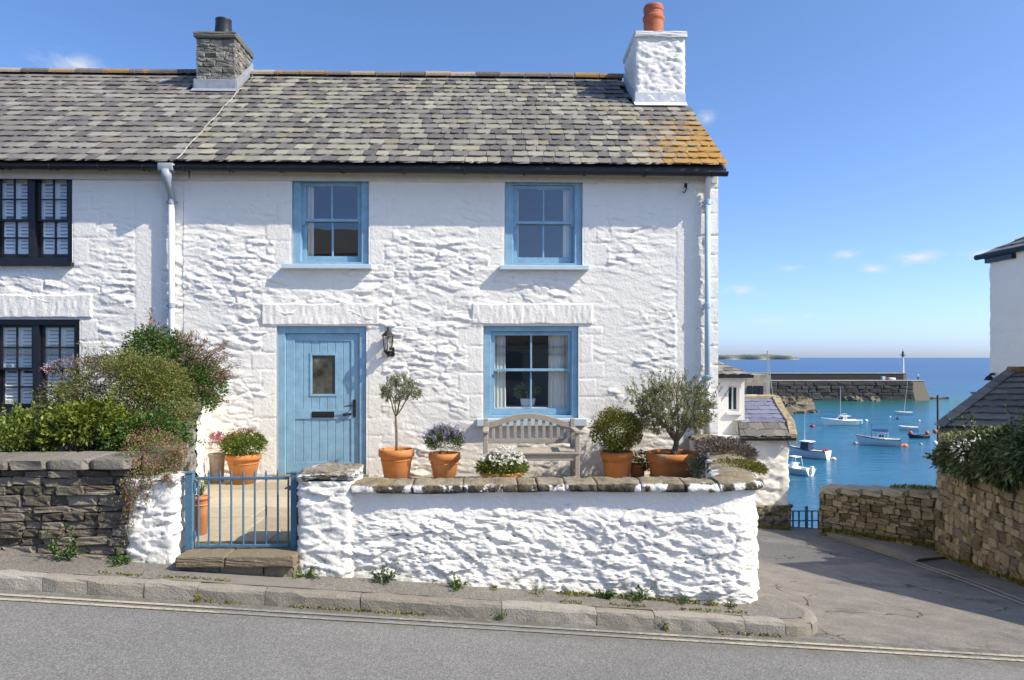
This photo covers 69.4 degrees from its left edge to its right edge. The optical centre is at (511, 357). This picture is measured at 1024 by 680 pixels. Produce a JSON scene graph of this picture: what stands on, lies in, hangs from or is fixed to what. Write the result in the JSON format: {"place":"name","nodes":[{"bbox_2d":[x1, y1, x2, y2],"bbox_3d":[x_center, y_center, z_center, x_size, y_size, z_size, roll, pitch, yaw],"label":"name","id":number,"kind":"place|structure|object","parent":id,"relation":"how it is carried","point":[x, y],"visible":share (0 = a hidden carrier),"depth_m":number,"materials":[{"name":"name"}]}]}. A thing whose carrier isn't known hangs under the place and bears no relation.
{"place":"outdoors","nodes":[
{"label":"outdoors","id":0,"kind":"place"},
{"bbox_2d":[25,425,190,470],"bbox_3d":[-6.249,1.550,8.082,6.721,1.301,3.480,0,0,-1],"label":"garden bed","id":1,"kind":"object","parent":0,"point":[186,467],"visible":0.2,"depth_m":7.42,"materials":[{"name":"green plant"}]},
{"bbox_2d":[0,390,68,452],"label":"leafy plant","id":2,"kind":"object","parent":1,"relation":"on","point":[14,430],"visible":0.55,"depth_m":6.72,"materials":[{"name":"green plant"}]},
{"bbox_2d":[27,384,144,451],"bbox_3d":[-3.927,0.617,6.861,0.907,0.751,0.934,0,0,43],"label":"golden shrub","id":3,"kind":"object","parent":1,"relation":"on","point":[74,418],"visible":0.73,"depth_m":6.69,"materials":[{"name":"green plant"}]},
{"bbox_2d":[33,336,201,451],"bbox_3d":[-3.972,0.425,7.473,1.579,1.290,1.299,0,0,-1],"label":"mound shrub","id":4,"kind":"object","parent":1,"relation":"on","point":[123,370],"visible":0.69,"depth_m":7.31,"materials":[{"name":"green plant"}]},
{"bbox_2d":[85,391,205,451],"bbox_3d":[-3.466,0.669,6.904,0.987,0.701,0.881,0,0,21],"label":"under shrub","id":5,"kind":"object","parent":1,"relation":"on","point":[153,420],"visible":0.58,"depth_m":6.82,"materials":[{"name":"green plant"}]},
{"bbox_2d":[112,424,190,550],"bbox_3d":[-3.013,1.062,6.205,0.608,1.002,0.573,0,0,-1],"label":"trailing plant","id":6,"kind":"object","parent":1,"relation":"on","point":[158,441],"visible":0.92,"depth_m":6.13,"materials":[{"name":"green plant"}]},
{"bbox_2d":[0,549,804,617],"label":"pavement","id":7,"kind":"structure","parent":0,"point":[770,606],"depth_m":5.91,"materials":[{"name":"concrete"}]},
{"bbox_2d":[42,524,84,560],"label":"weed","id":8,"kind":"object","parent":7,"relation":"on","point":[65,552],"visible":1,"depth_m":5.90,"materials":[{"name":"green plant"}]},
{"bbox_2d":[0,451,144,559],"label":"retaining wall","id":9,"kind":"structure","parent":7,"relation":"on","point":[51,492],"depth_m":6.03,"materials":[{"name":"stone"}]},
{"bbox_2d":[107,547,131,565],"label":"weed","id":10,"kind":"object","parent":7,"relation":"on","point":[119,559],"visible":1,"depth_m":5.93,"materials":[{"name":"green plant"}]},
{"bbox_2d":[124,471,186,564],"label":"gate pillar","id":11,"kind":"structure","parent":7,"relation":"on","point":[157,536],"depth_m":6.02,"materials":[{"name":"paint"}]},
{"bbox_2d":[294,563,320,578],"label":"weed","id":12,"kind":"object","parent":7,"relation":"on","point":[310,574],"visible":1,"depth_m":5.97,"materials":[{"name":"green plant"}]},
{"bbox_2d":[295,462,364,577],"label":"gate pillar","id":13,"kind":"structure","parent":7,"relation":"on","point":[326,504],"depth_m":6.04,"materials":[{"name":"paint"}]},
{"bbox_2d":[184,470,298,550],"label":"garden gate","id":14,"kind":"structure","parent":13,"relation":"attached to","point":[191,486],"depth_m":6.13,"materials":[{"name":"blue metal"}]},
{"bbox_2d":[366,556,399,583],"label":"weed","id":15,"kind":"object","parent":7,"relation":"on","point":[392,575],"visible":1,"depth_m":5.99,"materials":[{"name":"green plant"}]},
{"bbox_2d":[447,571,468,590],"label":"weed","id":16,"kind":"object","parent":7,"relation":"on","point":[455,584],"visible":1,"depth_m":6.01,"materials":[{"name":"green plant"}]},
{"bbox_2d":[530,580,545,594],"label":"weed","id":17,"kind":"object","parent":7,"relation":"on","point":[538,590],"visible":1,"depth_m":6.01,"materials":[{"name":"green plant"}]},
{"bbox_2d":[597,587,616,598],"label":"weed","id":18,"kind":"object","parent":7,"relation":"on","point":[610,595],"visible":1,"depth_m":6.04,"materials":[{"name":"green plant"}]},
{"bbox_2d":[629,583,652,602],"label":"weed","id":19,"kind":"object","parent":7,"relation":"on","point":[640,596],"visible":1,"depth_m":6.04,"materials":[{"name":"green plant"}]},
{"bbox_2d":[679,593,689,603],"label":"weed","id":20,"kind":"object","parent":7,"relation":"on","point":[683,600],"visible":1,"depth_m":6.04,"materials":[{"name":"green plant"}]},
{"bbox_2d":[704,597,713,605],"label":"weed","id":21,"kind":"object","parent":7,"relation":"on","point":[710,601],"visible":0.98,"depth_m":6.07,"materials":[{"name":"green plant"}]},
{"bbox_2d":[726,601,736,607],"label":"weed","id":22,"kind":"object","parent":7,"relation":"on","point":[730,605],"visible":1,"depth_m":6.07,"materials":[{"name":"green plant"}]},
{"bbox_2d":[175,476,649,577],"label":"terrace","id":23,"kind":"structure","parent":0,"point":[275,561],"depth_m":6.64,"materials":[{"name":"stone"}]},
{"bbox_2d":[143,400,207,494],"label":"boundary wall","id":24,"kind":"structure","parent":23,"relation":"on","point":[197,456],"depth_m":7.99,"materials":[{"name":"white paint"}]},
{"bbox_2d":[114,306,243,413],"bbox_3d":[-3.840,0.044,8.400,1.531,1.269,0.952,0,0,-1],"label":"flowering shrub","id":25,"kind":"object","parent":24,"relation":"on","point":[208,376],"visible":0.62,"depth_m":8.29,"materials":[{"name":"green plant"}]},
{"bbox_2d":[195,473,210,535],"bbox_3d":[-2.838,1.308,6.645,0.319,0.564,0.217,0,0,-1],"label":"potted rosemary","id":26,"kind":"object","parent":23,"relation":"on","point":[203,511],"visible":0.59,"depth_m":6.61,"materials":[{"name":"ceramic"}]},
{"bbox_2d":[208,430,224,482],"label":"potted heather","id":27,"kind":"object","parent":23,"relation":"on","point":[216,462],"visible":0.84,"depth_m":9.39,"materials":[{"name":"ceramic"}]},
{"bbox_2d":[218,427,267,484],"bbox_3d":[-3.400,1.236,9.361,0.640,0.709,0.584,0,0,-1],"label":"potted shrub","id":28,"kind":"object","parent":23,"relation":"on","point":[239,457],"visible":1,"depth_m":9.23,"materials":[{"name":"green plant"}]},
{"bbox_2d":[378,371,422,478],"bbox_3d":[-1.406,0.866,9.385,0.542,1.411,0.546,0,0,42],"label":"potted olive","id":29,"kind":"object","parent":23,"relation":"on","point":[396,460],"visible":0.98,"depth_m":9.27,"materials":[{"name":"ceramic"}]},
{"bbox_2d":[422,421,468,478],"bbox_3d":[-0.856,1.198,9.402,0.614,0.784,0.553,0,0,-1],"label":"potted lavender","id":30,"kind":"object","parent":23,"relation":"on","point":[444,463],"visible":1,"depth_m":9.28,"materials":[{"name":"ceramic"}]},
{"bbox_2d":[474,446,529,477],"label":"potted daisies","id":31,"kind":"object","parent":23,"relation":"on","point":[513,467],"visible":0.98,"depth_m":8.82,"materials":[{"name":"plant"}]},
{"bbox_2d":[482,413,580,477],"bbox_3d":[0.232,1.155,9.293,1.196,0.870,0.648,0,0,-1],"label":"garden bench","id":32,"kind":"object","parent":23,"relation":"on","point":[571,453],"visible":0.86,"depth_m":9.56,"materials":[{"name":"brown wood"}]},
{"bbox_2d":[587,403,642,477],"bbox_3d":[1.322,1.089,9.454,0.725,1.003,0.687,0,0,-1],"label":"potted shrub","id":33,"kind":"object","parent":23,"relation":"on","point":[617,459],"visible":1,"depth_m":9.31,"materials":[{"name":"green plant"}]},
{"bbox_2d":[630,449,649,477],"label":"potted herb","id":34,"kind":"object","parent":23,"relation":"on","point":[638,469],"visible":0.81,"depth_m":9.60,"materials":[{"name":"ceramic"}]},
{"bbox_2d":[621,364,729,477],"bbox_3d":[2.031,0.836,9.445,1.245,1.508,1.025,0,0,-1],"label":"potted olive","id":35,"kind":"object","parent":23,"relation":"on","point":[668,462],"visible":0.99,"depth_m":9.26,"materials":[{"name":"plant"}]},
{"bbox_2d":[0,589,1023,679],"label":"road","id":36,"kind":"structure","parent":0,"point":[47,641],"depth_m":5.04,"materials":[{"name":"grey asphalt"}]},
{"bbox_2d":[191,592,202,601],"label":"weed","id":37,"kind":"object","parent":36,"relation":"on","point":[197,599],"visible":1,"depth_m":5.56,"materials":[{"name":"green plant"}]},
{"bbox_2d":[0,569,817,636],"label":"kerb","id":38,"kind":"structure","parent":36,"relation":"on","point":[805,625],"depth_m":5.69,"materials":[{"name":"stone"}]},
{"bbox_2d":[495,609,506,620],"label":"weed","id":39,"kind":"object","parent":36,"relation":"on","point":[500,615],"visible":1,"depth_m":5.69,"materials":[{"name":"green plant"}]},
{"bbox_2d":[0,593,1023,660],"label":"road marking","id":40,"kind":"object","parent":36,"relation":"on","point":[44,601],"visible":1,"depth_m":5.53,"materials":[{"name":"yellow paint"}]},
{"bbox_2d":[660,619,668,631],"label":"weed","id":41,"kind":"object","parent":36,"relation":"on","point":[666,627],"visible":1,"depth_m":5.75,"materials":[{"name":"green plant"}]},
{"bbox_2d":[0,0,1023,357],"label":"sky","id":42,"kind":"structure","parent":0,"point":[872,149],"materials":[{"name":"blue"}]},
{"bbox_2d":[718,354,798,358],"bbox_3d":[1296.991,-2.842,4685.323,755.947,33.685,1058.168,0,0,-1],"label":"headland","id":43,"kind":"structure","parent":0,"point":[751,356],"depth_m":4285.25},
{"bbox_2d":[718,358,989,527],"bbox_3d":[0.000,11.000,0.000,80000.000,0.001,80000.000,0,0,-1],"label":"sea","id":44,"kind":"structure","parent":0,"point":[956,381],"depth_m":123.33,"materials":[{"name":"liquid"}]},
{"bbox_2d":[780,396,818,414],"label":"rock outcrop","id":45,"kind":"object","parent":44,"relation":"in","point":[801,406],"visible":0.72,"depth_m":158.56,"materials":[{"name":"brown stone"}]},
{"bbox_2d":[788,455,815,475],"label":"moored boat","id":46,"kind":"object","parent":44,"relation":"on","point":[794,468],"visible":0.76,"depth_m":69.38,"materials":[{"name":"white paint"}]},
{"bbox_2d":[789,419,831,459],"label":"moored boat","id":47,"kind":"object","parent":44,"relation":"on","point":[805,449],"visible":0.94,"depth_m":81.04,"materials":[{"name":"white paint"}]},
{"bbox_2d":[744,373,929,400],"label":"harbour pier","id":48,"kind":"structure","parent":44,"relation":"in","point":[852,386],"depth_m":188.82,"materials":[{"name":"stone"}]},
{"bbox_2d":[900,351,905,372],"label":"light column","id":49,"kind":"structure","parent":48,"relation":"on","point":[902,354],"depth_m":197.55,"materials":[{"name":"white metal"}]},
{"bbox_2d":[821,388,862,425],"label":"moored boat","id":50,"kind":"object","parent":44,"relation":"on","point":[842,420],"visible":0.96,"depth_m":119.16,"materials":[{"name":"white paint"}]},
{"bbox_2d":[855,429,900,446],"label":"moored boat","id":51,"kind":"object","parent":44,"relation":"on","point":[879,439],"visible":0.96,"depth_m":92.12,"materials":[{"name":"white paint"}]},
{"bbox_2d":[895,381,912,414],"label":"moored boat","id":52,"kind":"object","parent":44,"relation":"on","point":[904,413],"visible":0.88,"depth_m":142.65,"materials":[{"name":"white paint"}]},
{"bbox_2d":[898,425,918,429],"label":"moored boat","id":53,"kind":"object","parent":44,"relation":"on","point":[908,427],"visible":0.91,"depth_m":112.04,"materials":[{"name":"white paint"}]},
{"bbox_2d":[908,431,930,437],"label":"moored boat","id":54,"kind":"object","parent":44,"relation":"on","point":[912,435],"visible":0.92,"depth_m":100.88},
{"bbox_2d":[931,395,945,444],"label":"beacon post","id":55,"kind":"object","parent":44,"relation":"in","point":[935,431],"visible":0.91,"depth_m":85.60,"materials":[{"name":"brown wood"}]},
{"bbox_2d":[710,527,1023,651],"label":"lane","id":56,"kind":"structure","parent":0,"point":[842,591],"depth_m":8.12,"materials":[{"name":"concrete"}]},
{"bbox_2d":[350,434,763,603],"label":"garden wall","id":57,"kind":"structure","parent":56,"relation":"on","point":[694,538],"depth_m":6.14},
{"bbox_2d":[685,451,705,478],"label":"silver plant","id":58,"kind":"object","parent":57,"relation":"on","point":[693,464],"visible":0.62,"depth_m":8.33,"materials":[{"name":"green plant"}]},
{"bbox_2d":[692,435,758,461],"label":"heather clump","id":59,"kind":"object","parent":57,"relation":"on","point":[721,443],"visible":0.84,"depth_m":8.07,"materials":[{"name":"purple plant"}]},
{"bbox_2d":[713,456,770,479],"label":"grass tuft","id":60,"kind":"object","parent":57,"relation":"on","point":[757,467],"visible":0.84,"depth_m":7.07,"materials":[{"name":"green plant"}]},
{"bbox_2d":[98,524,1023,637],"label":"weeds","id":61,"kind":"object","parent":56,"relation":"on","point":[962,561],"visible":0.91,"depth_m":6.08,"materials":[{"name":"green plant"}]},
{"bbox_2d":[791,506,818,528],"bbox_3d":[6.078,3.461,15.311,0.733,0.771,0.059,0,0,-1],"label":"railing","id":62,"kind":"object","parent":56,"relation":"on","point":[806,511],"visible":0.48,"depth_m":15.30,"materials":[{"name":"blue metal"}]},
{"bbox_2d":[818,483,938,550],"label":"lane wall","id":63,"kind":"structure","parent":56,"relation":"on","point":[907,513],"depth_m":13.25,"materials":[{"name":"beige stone"}]},
{"bbox_2d":[890,483,936,489],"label":"grass","id":64,"kind":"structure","parent":63,"relation":"on","point":[911,486],"depth_m":13.05,"materials":[{"name":"green plant"}]},
{"bbox_2d":[822,536,1023,604],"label":"road marking","id":65,"kind":"object","parent":56,"relation":"on","point":[947,575],"visible":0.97,"depth_m":9.74,"materials":[{"name":"yellow paint"}]},
{"bbox_2d":[935,472,1023,585],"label":"lane wall","id":66,"kind":"structure","parent":56,"relation":"on","point":[983,525],"depth_m":10.57,"materials":[{"name":"beige stone"}]},
{"bbox_2d":[923,404,1023,494],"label":"hedge","id":67,"kind":"object","parent":66,"relation":"on","point":[992,455],"visible":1,"depth_m":9.92,"materials":[{"name":"green plant"}]},
{"bbox_2d":[826,532,944,561],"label":"footway","id":68,"kind":"structure","parent":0,"point":[912,553],"depth_m":12.22,"materials":[{"name":"concrete"}]},
{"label":"ground","id":69,"kind":"structure","parent":0,"visible":0},
{"bbox_2d":[0,16,253,417],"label":"cottage","id":70,"kind":"structure","parent":69,"relation":"on","point":[91,214],"depth_m":9.89,"materials":[{"name":"paint"}]},
{"bbox_2d":[0,179,73,265],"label":"window","id":71,"kind":"structure","parent":70,"relation":"in","point":[35,253],"depth_m":9.95,"materials":[{"name":"black paint"}]},
{"bbox_2d":[0,319,79,417],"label":"window","id":72,"kind":"structure","parent":70,"relation":"in","point":[40,337],"depth_m":9.95,"materials":[{"name":"black paint"}]},
{"bbox_2d":[173,2,728,477],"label":"cottage","id":73,"kind":"structure","parent":69,"relation":"on","point":[481,244],"depth_m":10.00,"materials":[{"name":"paint"}]},
{"bbox_2d":[286,334,359,472],"bbox_3d":[-2.552,0.619,9.980,0.984,1.882,0.110,0,0,-1],"label":"door","id":74,"kind":"structure","parent":73,"relation":"in","point":[323,370],"depth_m":10.00,"materials":[{"name":"blue paint"}]},
{"bbox_2d":[282,181,372,269],"bbox_3d":[-2.465,-1.818,9.972,1.188,1.271,0.293,0,0,-1],"label":"window","id":75,"kind":"structure","parent":73,"relation":"in","point":[303,191],"depth_m":9.99,"materials":[{"name":"blue paint"}]},
{"bbox_2d":[382,327,394,356],"bbox_3d":[-1.651,-0.205,9.876,0.156,0.410,0.197,0,0,-1],"label":"wall lantern","id":76,"kind":"object","parent":73,"relation":"attached to","point":[389,351],"depth_m":9.84,"materials":[{"name":"black metal"}]},
{"bbox_2d":[512,382,541,405],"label":"windowsill plant","id":77,"kind":"object","parent":73,"relation":"on","point":[523,401],"visible":0.92,"depth_m":10.38,"materials":[{"name":"green plant"}]},
{"bbox_2d":[477,326,586,425],"bbox_3d":[0.264,0.247,10.049,1.476,1.345,0.279,0,0,-1],"label":"window","id":78,"kind":"structure","parent":73,"relation":"in","point":[562,369],"depth_m":10.09,"materials":[{"name":"blue paint"}]},
{"bbox_2d":[500,182,588,270],"bbox_3d":[0.430,-1.801,10.046,1.199,1.250,0.294,0,0,-1],"label":"window","id":79,"kind":"structure","parent":73,"relation":"in","point":[571,260],"depth_m":10.05,"materials":[{"name":"blue paint"}]},
{"bbox_2d":[718,361,796,529],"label":"harbour cottage","id":80,"kind":"structure","parent":69,"relation":"on","point":[764,426],"depth_m":14.80,"materials":[{"name":"white paint"}]},
{"bbox_2d":[727,386,741,414],"bbox_3d":[4.520,0.869,15.116,0.306,0.585,0.190,0,0,-1],"label":"window","id":81,"kind":"structure","parent":80,"relation":"in","point":[733,393],"depth_m":15.17,"materials":[{"name":"white paint"}]},
{"bbox_2d":[767,351,772,394],"bbox_3d":[5.791,0.379,16.743,0.221,1.053,0.064,0,0,5],"label":"aerial mast","id":82,"kind":"object","parent":80,"relation":"attached to","point":[768,376],"visible":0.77,"depth_m":16.74,"materials":[{"name":"grey metal"}]},
{"bbox_2d":[934,366,1023,493],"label":"outbuilding","id":83,"kind":"structure","parent":69,"relation":"on","point":[985,404],"depth_m":12.92,"materials":[{"name":"stone"}]},
{"bbox_2d":[974,236,1023,380],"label":"tall house","id":84,"kind":"structure","parent":69,"relation":"on","point":[1006,271],"depth_m":15.76,"materials":[{"name":"paint"}]}
]}

